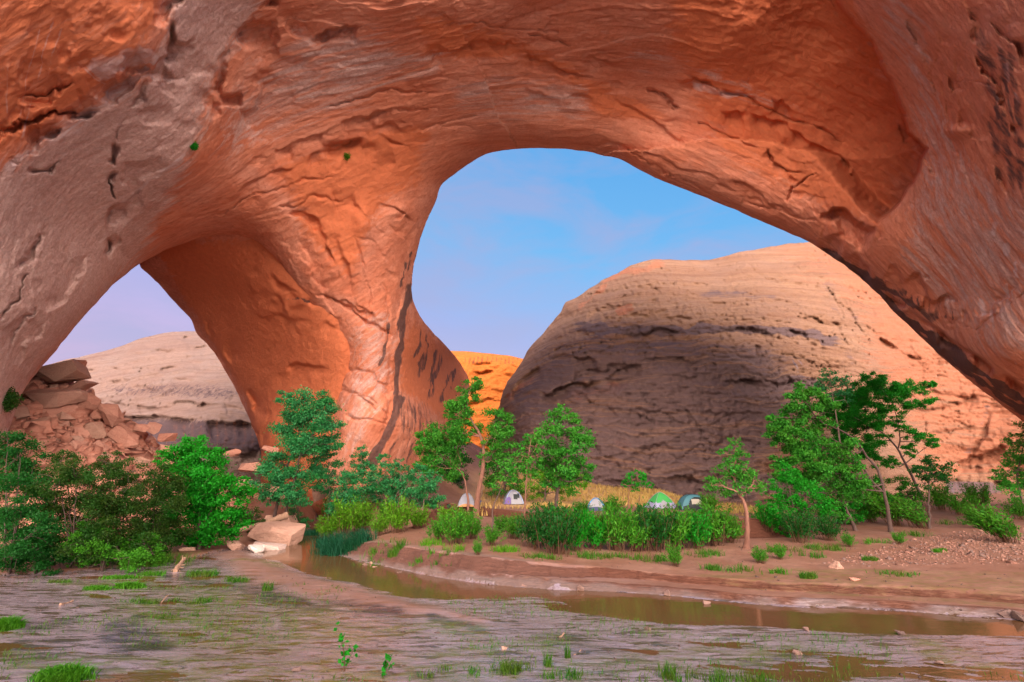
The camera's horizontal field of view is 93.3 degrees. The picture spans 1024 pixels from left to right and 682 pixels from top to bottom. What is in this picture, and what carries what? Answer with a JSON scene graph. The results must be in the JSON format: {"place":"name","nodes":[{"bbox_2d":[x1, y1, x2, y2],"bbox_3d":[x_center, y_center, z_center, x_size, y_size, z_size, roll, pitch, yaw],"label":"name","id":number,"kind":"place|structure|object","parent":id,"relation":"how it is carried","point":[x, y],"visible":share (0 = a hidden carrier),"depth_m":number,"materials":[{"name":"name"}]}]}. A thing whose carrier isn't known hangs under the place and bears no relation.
{"place":"outdoors","nodes":[
{"label":"outdoors","id":0,"kind":"place"},
{"bbox_2d":[48,331,260,482],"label":"cliff","id":1,"kind":"structure","parent":0,"point":[180,383],"depth_m":84.72,"materials":[{"name":"beige stone"}]},
{"bbox_2d":[43,148,807,365],"label":"sky","id":2,"kind":"structure","parent":0,"point":[514,236],"materials":[{"name":"blue"}]},
{"bbox_2d":[451,351,522,450],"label":"cliff","id":3,"kind":"structure","parent":0,"point":[495,372],"depth_m":152.03,"materials":[{"name":"orange stone"}]},
{"bbox_2d":[0,383,1023,681],"bbox_3d":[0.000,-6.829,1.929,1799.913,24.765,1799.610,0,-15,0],"label":"ground","id":4,"kind":"structure","parent":0,"point":[382,619],"depth_m":18.12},
{"bbox_2d":[0,612,34,631],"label":"moss mat","id":5,"kind":"object","parent":4,"relation":"on","point":[11,623],"visible":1,"depth_m":15.96,"materials":[{"name":"green plant"}]},
{"bbox_2d":[0,428,71,573],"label":"shrub","id":6,"kind":"object","parent":4,"relation":"on","point":[19,546],"visible":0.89,"depth_m":24.00,"materials":[{"name":"green plant"}]},
{"bbox_2d":[0,525,76,576],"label":"shrub","id":7,"kind":"object","parent":4,"relation":"on","point":[19,566],"visible":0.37,"depth_m":24.40,"materials":[{"name":"green plant"}]},
{"bbox_2d":[24,657,101,681],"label":"moss mat","id":8,"kind":"object","parent":4,"relation":"on","point":[66,672],"visible":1,"depth_m":12.02,"materials":[{"name":"green plant"}]},
{"bbox_2d":[15,449,123,567],"bbox_3d":[-23.133,8.934,25.647,4.522,6.242,5.817,10,-18,-32],"label":"shrub","id":9,"kind":"object","parent":4,"relation":"on","point":[67,475],"visible":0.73,"depth_m":24.94,"materials":[{"name":"green plant"}]},
{"bbox_2d":[59,513,153,573],"bbox_3d":[-21.269,10.829,25.460,4.490,3.343,4.125,7,-17,-24],"label":"shrub","id":10,"kind":"object","parent":4,"relation":"on","point":[133,555],"visible":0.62,"depth_m":24.95,"materials":[{"name":"green plant"}]},
{"bbox_2d":[70,450,165,557],"bbox_3d":[-21.923,9.283,27.024,5.292,6.268,4.347,-11,-19,35],"label":"shrub","id":11,"kind":"object","parent":4,"relation":"on","point":[113,470],"visible":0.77,"depth_m":26.62,"materials":[{"name":"green plant"}]},
{"bbox_2d":[110,580,146,588],"bbox_3d":[-17.245,10.925,21.657,1.407,0.331,1.409,-12,-19,37],"label":"moss mat","id":12,"kind":"object","parent":4,"relation":"on","point":[132,585],"visible":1,"depth_m":21.59,"materials":[{"name":"green plant"}]},
{"bbox_2d":[0,374,265,537],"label":"rubble","id":13,"kind":"object","parent":4,"relation":"on","point":[82,416],"visible":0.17,"depth_m":41.20,"materials":[{"name":"stone"}]},
{"bbox_2d":[43,405,77,420],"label":"boulder","id":14,"kind":"object","parent":13,"relation":"on","point":[67,409],"visible":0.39,"depth_m":43.56,"materials":[{"name":"stone"}]},
{"bbox_2d":[24,389,87,407],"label":"boulder","id":15,"kind":"object","parent":14,"relation":"on","point":[49,398],"visible":0.98,"depth_m":43.42,"materials":[{"name":"stone"}]},
{"bbox_2d":[65,380,98,390],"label":"boulder","id":16,"kind":"object","parent":13,"relation":"on","point":[84,385],"visible":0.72,"depth_m":46.81,"materials":[{"name":"stone"}]},
{"bbox_2d":[36,359,90,383],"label":"boulder","id":17,"kind":"object","parent":16,"relation":"on","point":[71,370],"visible":0.92,"depth_m":46.02,"materials":[{"name":"stone"}]},
{"bbox_2d":[78,395,100,412],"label":"boulder","id":18,"kind":"object","parent":13,"relation":"on","point":[93,402],"visible":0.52,"depth_m":45.82,"materials":[{"name":"stone"}]},
{"bbox_2d":[83,422,105,438],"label":"boulder","id":19,"kind":"object","parent":13,"relation":"on","point":[96,430],"visible":0.71,"depth_m":43.00,"materials":[{"name":"stone"}]},
{"bbox_2d":[98,403,124,426],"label":"boulder","id":20,"kind":"object","parent":13,"relation":"on","point":[112,415],"visible":1,"depth_m":45.94,"materials":[{"name":"stone"}]},
{"bbox_2d":[106,425,138,447],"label":"boulder","id":21,"kind":"object","parent":13,"relation":"on","point":[124,437],"visible":1,"depth_m":44.38,"materials":[{"name":"stone"}]},
{"bbox_2d":[124,531,169,566],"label":"shrub","id":22,"kind":"object","parent":4,"relation":"on","point":[156,549],"visible":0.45,"depth_m":26.76,"materials":[{"name":"green plant"}]},
{"bbox_2d":[124,461,196,557],"bbox_3d":[-21.356,10.245,29.369,4.169,5.678,6.208,9,-18,-30],"label":"shrub","id":23,"kind":"object","parent":4,"relation":"on","point":[160,494],"visible":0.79,"depth_m":28.34,"materials":[{"name":"green plant"}]},
{"bbox_2d":[150,434,258,549],"bbox_3d":[-19.837,9.832,31.327,6.558,7.514,5.071,-7,-17,24],"label":"box elder tree","id":24,"kind":"object","parent":4,"relation":"on","point":[207,481],"visible":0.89,"depth_m":30.86,"materials":[{"name":"green plant"}]},
{"bbox_2d":[240,506,265,532],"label":"shrub","id":25,"kind":"object","parent":4,"relation":"on","point":[259,516],"visible":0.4,"depth_m":37.93,"materials":[{"name":"green plant"}]},
{"bbox_2d":[240,512,288,532],"bbox_3d":[-19.524,14.251,38.083,0.698,1.318,3.666,-12,-19,37],"label":"log","id":26,"kind":"object","parent":4,"relation":"on","point":[283,516],"visible":0.56,"depth_m":38.41,"materials":[{"name":"beige wood"}]},
{"bbox_2d":[253,541,286,550],"bbox_3d":[-16.431,13.910,32.534,2.213,0.593,1.271,11,-14,-9],"label":"boulder","id":27,"kind":"object","parent":4,"relation":"on","point":[268,546],"visible":0.6,"depth_m":32.29,"materials":[{"name":"beige stone"}]},
{"bbox_2d":[247,521,305,545],"bbox_3d":[-17.265,14.217,35.606,3.821,1.468,2.363,2,-11,6],"label":"boulder","id":28,"kind":"object","parent":4,"relation":"on","point":[287,533],"visible":0.84,"depth_m":34.82,"materials":[{"name":"stone"}]},
{"bbox_2d":[247,385,347,516],"bbox_3d":[-17.338,9.819,40.231,8.028,11.513,6.602,-13,-20,39],"label":"cottonwood tree","id":29,"kind":"object","parent":4,"relation":"on","point":[303,444],"visible":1,"depth_m":39.82,"materials":[{"name":"green plant"}]},
{"bbox_2d":[308,451,345,519],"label":"young cottonwood tree","id":30,"kind":"object","parent":4,"relation":"on","point":[327,477],"visible":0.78,"depth_m":43.01,"materials":[{"name":"green plant"}]},
{"bbox_2d":[314,514,341,537],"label":"willow shrub","id":31,"kind":"object","parent":4,"relation":"on","point":[323,529],"visible":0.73,"depth_m":36.78,"materials":[{"name":"green plant"}]},
{"bbox_2d":[321,491,366,535],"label":"willow shrub","id":32,"kind":"object","parent":4,"relation":"on","point":[345,521],"visible":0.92,"depth_m":37.26,"materials":[{"name":"green plant"}]},
{"bbox_2d":[334,622,358,670],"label":"seedling","id":33,"kind":"object","parent":4,"relation":"on","point":[345,653],"visible":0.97,"depth_m":12.64,"materials":[{"name":"green plant"}]},
{"bbox_2d":[324,471,369,516],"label":"young cottonwood tree","id":34,"kind":"object","parent":4,"relation":"on","point":[345,496],"visible":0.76,"depth_m":41.16,"materials":[{"name":"green plant"}]},
{"bbox_2d":[339,444,384,502],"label":"young cottonwood tree","id":35,"kind":"object","parent":4,"relation":"on","point":[362,466],"visible":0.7,"depth_m":42.96,"materials":[{"name":"green plant"}]},
{"bbox_2d":[350,499,385,532],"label":"willow shrub","id":36,"kind":"object","parent":4,"relation":"on","point":[365,520],"visible":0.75,"depth_m":39.12,"materials":[{"name":"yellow plant"}]},
{"bbox_2d":[368,512,390,535],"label":"willow shrub","id":37,"kind":"object","parent":4,"relation":"on","point":[380,526],"visible":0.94,"depth_m":33.47,"materials":[{"name":"green plant"}]},
{"bbox_2d":[359,452,406,506],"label":"young cottonwood tree","id":38,"kind":"object","parent":4,"relation":"on","point":[385,480],"visible":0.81,"depth_m":42.17,"materials":[{"name":"green plant"}]},
{"bbox_2d":[381,494,416,532],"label":"willow shrub","id":39,"kind":"object","parent":4,"relation":"on","point":[398,519],"visible":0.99,"depth_m":33.20,"materials":[{"name":"green plant"}]},
{"bbox_2d":[380,458,427,508],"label":"young cottonwood tree","id":40,"kind":"object","parent":4,"relation":"on","point":[400,485],"visible":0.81,"depth_m":41.59,"materials":[{"name":"green plant"}]},
{"bbox_2d":[409,503,429,528],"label":"willow shrub","id":41,"kind":"object","parent":4,"relation":"on","point":[419,517],"visible":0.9,"depth_m":34.72,"materials":[{"name":"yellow plant"}]},
{"bbox_2d":[405,462,445,508],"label":"young cottonwood tree","id":42,"kind":"object","parent":4,"relation":"on","point":[432,486],"visible":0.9,"depth_m":40.26,"materials":[{"name":"green plant"}]},
{"bbox_2d":[423,517,447,539],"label":"willow shrub","id":43,"kind":"object","parent":4,"relation":"on","point":[437,531],"visible":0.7,"depth_m":29.36,"materials":[{"name":"green plant"}]},
{"bbox_2d":[424,451,474,489],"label":"ash tree","id":44,"kind":"object","parent":4,"relation":"on","point":[459,479],"visible":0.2,"depth_m":49.22,"materials":[{"name":"green plant"}]},
{"bbox_2d":[436,505,478,544],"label":"willow shrub","id":45,"kind":"object","parent":4,"relation":"on","point":[457,530],"visible":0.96,"depth_m":27.86,"materials":[{"name":"green plant"}]},
{"bbox_2d":[410,376,518,515],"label":"cottonwood tree","id":46,"kind":"object","parent":4,"relation":"on","point":[457,435],"visible":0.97,"depth_m":41.95,"materials":[{"name":"green plant"}]},
{"bbox_2d":[410,536,522,553],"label":"grass","id":47,"kind":"structure","parent":4,"relation":"on","point":[458,548],"depth_m":26.03,"materials":[{"name":"green plant"}]},
{"bbox_2d":[462,515,483,539],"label":"willow shrub","id":48,"kind":"object","parent":4,"relation":"on","point":[477,528],"visible":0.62,"depth_m":29.45,"materials":[{"name":"green plant"}]},
{"bbox_2d":[477,525,506,545],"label":"willow shrub","id":49,"kind":"object","parent":4,"relation":"on","point":[493,536],"visible":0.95,"depth_m":27.15,"materials":[{"name":"green plant"}]},
{"bbox_2d":[18,517,972,681],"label":"grass","id":50,"kind":"structure","parent":4,"relation":"on","point":[514,668],"depth_m":22.81,"materials":[{"name":"green plant"}]},
{"bbox_2d":[488,457,517,544],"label":"ash sapling","id":51,"kind":"object","parent":4,"relation":"on","point":[502,477],"visible":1,"depth_m":27.51,"materials":[{"name":"green plant"}]},
{"bbox_2d":[479,450,531,497],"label":"ash tree","id":52,"kind":"object","parent":4,"relation":"on","point":[490,479],"visible":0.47,"depth_m":47.44,"materials":[{"name":"green plant"}]},
{"bbox_2d":[0,0,1023,518],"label":"rock arch","id":53,"kind":"object","parent":4,"relation":"on","point":[266,236],"visible":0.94,"depth_m":39.16,"materials":[{"name":"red stone"}]},
{"bbox_2d":[2,386,24,411],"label":"hanging plant","id":54,"kind":"object","parent":53,"relation":"hanging from","point":[11,401],"visible":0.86,"depth_m":32.20,"materials":[{"name":"green plant"}]},
{"bbox_2d":[0,578,1023,681],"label":"ground cover","id":55,"kind":"object","parent":4,"relation":"on","point":[503,606],"visible":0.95,"depth_m":15.06,"materials":[{"name":"green plant"}]},
{"bbox_2d":[501,513,522,539],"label":"willow shrub","id":56,"kind":"object","parent":4,"relation":"on","point":[511,527],"visible":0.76,"depth_m":29.47,"materials":[{"name":"green plant"}]},
{"bbox_2d":[502,490,523,503],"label":"tent","id":57,"kind":"object","parent":4,"relation":"on","point":[512,496],"visible":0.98,"depth_m":44.83,"materials":[{"name":"white fabric"}]},
{"bbox_2d":[136,537,890,576],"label":"grass","id":58,"kind":"structure","parent":4,"relation":"on","point":[149,573],"depth_m":24.66,"materials":[{"name":"green plant"}]},
{"bbox_2d":[26,511,1023,681],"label":"debris","id":59,"kind":"object","parent":4,"relation":"on","point":[901,674],"visible":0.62,"depth_m":17.41,"materials":[{"name":"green plant"}]},
{"bbox_2d":[503,427,551,539],"bbox_3d":[0.909,8.647,29.184,2.977,6.832,2.312,-5,-16,16],"label":"ash tree","id":60,"kind":"object","parent":4,"relation":"on","point":[535,442],"visible":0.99,"depth_m":29.42,"materials":[{"name":"green plant"}]},
{"bbox_2d":[514,508,550,548],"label":"willow shrub","id":61,"kind":"object","parent":4,"relation":"on","point":[527,533],"visible":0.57,"depth_m":27.11,"materials":[{"name":"green plant"}]},
{"bbox_2d":[520,466,590,502],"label":"box elder tree","id":62,"kind":"object","parent":4,"relation":"on","point":[545,492],"visible":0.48,"depth_m":45.29,"materials":[{"name":"green plant"}]},
{"bbox_2d":[529,497,587,556],"bbox_3d":[2.233,10.002,26.204,3.793,2.949,3.324,-8,-17,28],"label":"willow shrub","id":63,"kind":"object","parent":4,"relation":"on","point":[555,534],"visible":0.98,"depth_m":25.75,"materials":[{"name":"green plant"}]},
{"bbox_2d":[530,403,597,508],"bbox_3d":[3.277,8.211,30.590,4.446,8.600,3.956,0,-15,0],"label":"cottonwood tree","id":64,"kind":"object","parent":4,"relation":"on","point":[564,476],"visible":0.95,"depth_m":30.76,"materials":[{"name":"green plant"}]},
{"bbox_2d":[550,503,602,551],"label":"willow shrub","id":65,"kind":"object","parent":4,"relation":"on","point":[583,534],"visible":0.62,"depth_m":26.70,"materials":[{"name":"green plant"}]},
{"bbox_2d":[585,515,612,550],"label":"willow shrub","id":66,"kind":"object","parent":4,"relation":"on","point":[602,539],"visible":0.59,"depth_m":27.46,"materials":[{"name":"green plant"}]},
{"bbox_2d":[598,494,627,516],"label":"willow shrub","id":67,"kind":"object","parent":4,"relation":"on","point":[614,501],"visible":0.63,"depth_m":33.88,"materials":[{"name":"green plant"}]},
{"bbox_2d":[591,498,648,554],"bbox_3d":[5.947,10.535,27.753,3.200,2.945,3.957,3,-16,-12],"label":"willow shrub","id":68,"kind":"object","parent":4,"relation":"on","point":[617,533],"visible":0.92,"depth_m":27.29,"materials":[{"name":"green plant"}]},
{"bbox_2d":[478,473,784,518],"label":"dry grass","id":69,"kind":"structure","parent":4,"relation":"on","point":[644,494],"depth_m":49.65,"materials":[{"name":"yellow plant"}]},
{"bbox_2d":[611,503,661,551],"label":"willow shrub","id":70,"kind":"object","parent":4,"relation":"on","point":[642,540],"visible":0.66,"depth_m":27.36,"materials":[{"name":"green plant"}]},
{"bbox_2d":[621,469,654,514],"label":"cottonwood sapling","id":71,"kind":"object","parent":4,"relation":"on","point":[637,483],"visible":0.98,"depth_m":33.26,"materials":[{"name":"green plant"}]},
{"bbox_2d":[625,501,685,552],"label":"willow shrub","id":72,"kind":"object","parent":4,"relation":"on","point":[659,533],"visible":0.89,"depth_m":27.34,"materials":[{"name":"green plant"}]},
{"bbox_2d":[644,492,675,508],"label":"tent","id":73,"kind":"object","parent":4,"relation":"on","point":[658,498],"visible":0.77,"depth_m":41.81,"materials":[{"name":"green fabric"}]},
{"bbox_2d":[662,540,682,566],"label":"willow shrub","id":74,"kind":"object","parent":4,"relation":"on","point":[675,557],"visible":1,"depth_m":23.78,"materials":[{"name":"green plant"}]},
{"bbox_2d":[643,497,711,551],"bbox_3d":[9.486,10.678,28.295,4.023,2.994,3.254,-7,-17,24],"label":"willow shrub","id":75,"kind":"object","parent":4,"relation":"on","point":[682,524],"visible":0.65,"depth_m":27.96,"materials":[{"name":"green plant"}]},
{"bbox_2d":[674,494,715,510],"bbox_3d":[15.106,13.469,40.396,3.178,1.301,2.386,-1,-15,3],"label":"tent","id":76,"kind":"object","parent":4,"relation":"on","point":[691,500],"visible":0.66,"depth_m":39.73,"materials":[{"name":"teal fabric"}]},
{"bbox_2d":[677,509,713,549],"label":"willow shrub","id":77,"kind":"object","parent":4,"relation":"on","point":[694,536],"visible":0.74,"depth_m":27.96,"materials":[{"name":"green plant"}]},
{"bbox_2d":[689,498,740,546],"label":"willow shrub","id":78,"kind":"object","parent":4,"relation":"on","point":[717,529],"visible":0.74,"depth_m":28.84,"materials":[{"name":"green plant"}]},
{"bbox_2d":[715,513,744,543],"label":"willow shrub","id":79,"kind":"object","parent":4,"relation":"on","point":[732,524],"visible":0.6,"depth_m":29.69,"materials":[{"name":"green plant"}]},
{"bbox_2d":[702,437,769,548],"bbox_3d":[12.957,8.888,28.009,3.880,6.462,2.141,0,-15,0],"label":"cottonwood tree","id":80,"kind":"object","parent":4,"relation":"on","point":[739,475],"visible":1,"depth_m":27.99,"materials":[{"name":"green plant"}]},
{"bbox_2d":[748,500,781,531],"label":"willow shrub","id":81,"kind":"object","parent":4,"relation":"on","point":[769,519],"visible":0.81,"depth_m":32.48,"materials":[{"name":"green plant"}]},
{"bbox_2d":[777,508,820,543],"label":"willow shrub","id":82,"kind":"object","parent":4,"relation":"on","point":[801,527],"visible":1,"depth_m":30.16,"materials":[{"name":"green plant"}]},
{"bbox_2d":[759,461,840,538],"bbox_3d":[18.886,10.689,32.478,5.279,5.127,3.478,0,-15,0],"label":"shrub","id":83,"kind":"object","parent":4,"relation":"on","point":[790,499],"visible":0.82,"depth_m":32.25,"materials":[{"name":"green plant"}]},
{"bbox_2d":[760,380,893,531],"bbox_3d":[22.613,8.195,34.217,9.432,10.735,5.127,0,-15,0],"label":"cottonwood tree","id":84,"kind":"object","parent":4,"relation":"on","point":[806,451],"visible":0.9,"depth_m":34.29,"materials":[{"name":"green plant"}]},
{"bbox_2d":[810,511,850,541],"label":"willow shrub","id":85,"kind":"object","parent":4,"relation":"on","point":[826,529],"visible":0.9,"depth_m":31.03,"materials":[{"name":"green plant"}]},
{"bbox_2d":[810,367,855,513],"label":"cottonwood tree","id":86,"kind":"object","parent":4,"relation":"on","point":[822,386],"visible":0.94,"depth_m":43.22,"materials":[{"name":"green plant"}]},
{"bbox_2d":[809,464,876,530],"bbox_3d":[24.070,11.414,35.436,5.135,5.104,2.806,4,-16,-15],"label":"box elder tree","id":87,"kind":"object","parent":4,"relation":"on","point":[841,499],"visible":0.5,"depth_m":35.13,"materials":[{"name":"green plant"}]},
{"bbox_2d":[827,491,867,524],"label":"shrub","id":88,"kind":"object","parent":4,"relation":"on","point":[853,506],"visible":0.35,"depth_m":38.41,"materials":[{"name":"green plant"}]},
{"bbox_2d":[816,371,941,499],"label":"cottonwood tree","id":89,"kind":"object","parent":4,"relation":"on","point":[853,418],"visible":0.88,"depth_m":60.50,"materials":[{"name":"green plant"}]},
{"bbox_2d":[859,485,908,526],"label":"willow shrub","id":90,"kind":"object","parent":4,"relation":"on","point":[878,508],"visible":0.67,"depth_m":37.88,"materials":[{"name":"green plant"}]},
{"bbox_2d":[883,474,925,506],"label":"shrub","id":91,"kind":"object","parent":4,"relation":"on","point":[907,493],"visible":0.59,"depth_m":52.14,"materials":[{"name":"green plant"}]},
{"bbox_2d":[883,492,927,528],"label":"willow shrub","id":92,"kind":"object","parent":4,"relation":"on","point":[916,517],"visible":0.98,"depth_m":36.59,"materials":[{"name":"green plant"}]},
{"bbox_2d":[823,526,1023,566],"bbox_3d":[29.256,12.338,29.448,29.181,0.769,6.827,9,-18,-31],"label":"gravel","id":93,"kind":"structure","parent":4,"relation":"on","point":[951,547],"depth_m":27.33,"materials":[{"name":"brown gravel"}]},
{"bbox_2d":[908,453,958,528],"bbox_3d":[31.272,11.191,35.841,3.274,5.623,2.263,-5,-16,18],"label":"box elder tree","id":94,"kind":"object","parent":4,"relation":"on","point":[942,476],"visible":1,"depth_m":36.01,"materials":[{"name":"green plant"}]},
{"bbox_2d":[918,482,952,509],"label":"willow shrub","id":95,"kind":"object","parent":4,"relation":"on","point":[937,495],"visible":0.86,"depth_m":49.42,"materials":[{"name":"green plant"}]},
{"bbox_2d":[941,490,976,514],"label":"willow shrub","id":96,"kind":"object","parent":4,"relation":"on","point":[955,504],"visible":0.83,"depth_m":45.00,"materials":[{"name":"green plant"}]},
{"bbox_2d":[956,480,995,508],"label":"willow shrub","id":97,"kind":"object","parent":4,"relation":"on","point":[984,495],"visible":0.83,"depth_m":49.74,"materials":[{"name":"green plant"}]},
{"bbox_2d":[967,499,1020,542],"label":"willow shrub","id":98,"kind":"object","parent":4,"relation":"on","point":[995,525],"visible":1,"depth_m":29.89,"materials":[{"name":"green plant"}]},
{"bbox_2d":[987,420,1023,504],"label":"ash tree","id":99,"kind":"object","parent":4,"relation":"on","point":[1018,460],"visible":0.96,"depth_m":44.30,"materials":[{"name":"green plant"}]},
{"bbox_2d":[997,495,1023,519],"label":"willow shrub","id":100,"kind":"object","parent":4,"relation":"on","point":[1018,508],"visible":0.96,"depth_m":41.17,"materials":[{"name":"green plant"}]},
{"bbox_2d":[0,518,1023,681],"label":"water","id":101,"kind":"structure","parent":0,"point":[665,609],"depth_m":17.62,"materials":[{"name":"brown liquid"}]},
{"bbox_2d":[311,528,346,547],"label":"reed clump","id":102,"kind":"object","parent":101,"relation":"on","point":[331,536],"visible":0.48,"depth_m":33.46,"materials":[{"name":"green plant"}]},
{"bbox_2d":[305,526,378,556],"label":"reed clump","id":103,"kind":"object","parent":101,"relation":"in","point":[341,547],"visible":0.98,"depth_m":30.41,"materials":[{"name":"green plant"}]},
{"bbox_2d":[490,242,1023,501],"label":"cliff","id":104,"kind":"structure","parent":0,"point":[669,375],"depth_m":74.65,"materials":[{"name":"stone"}]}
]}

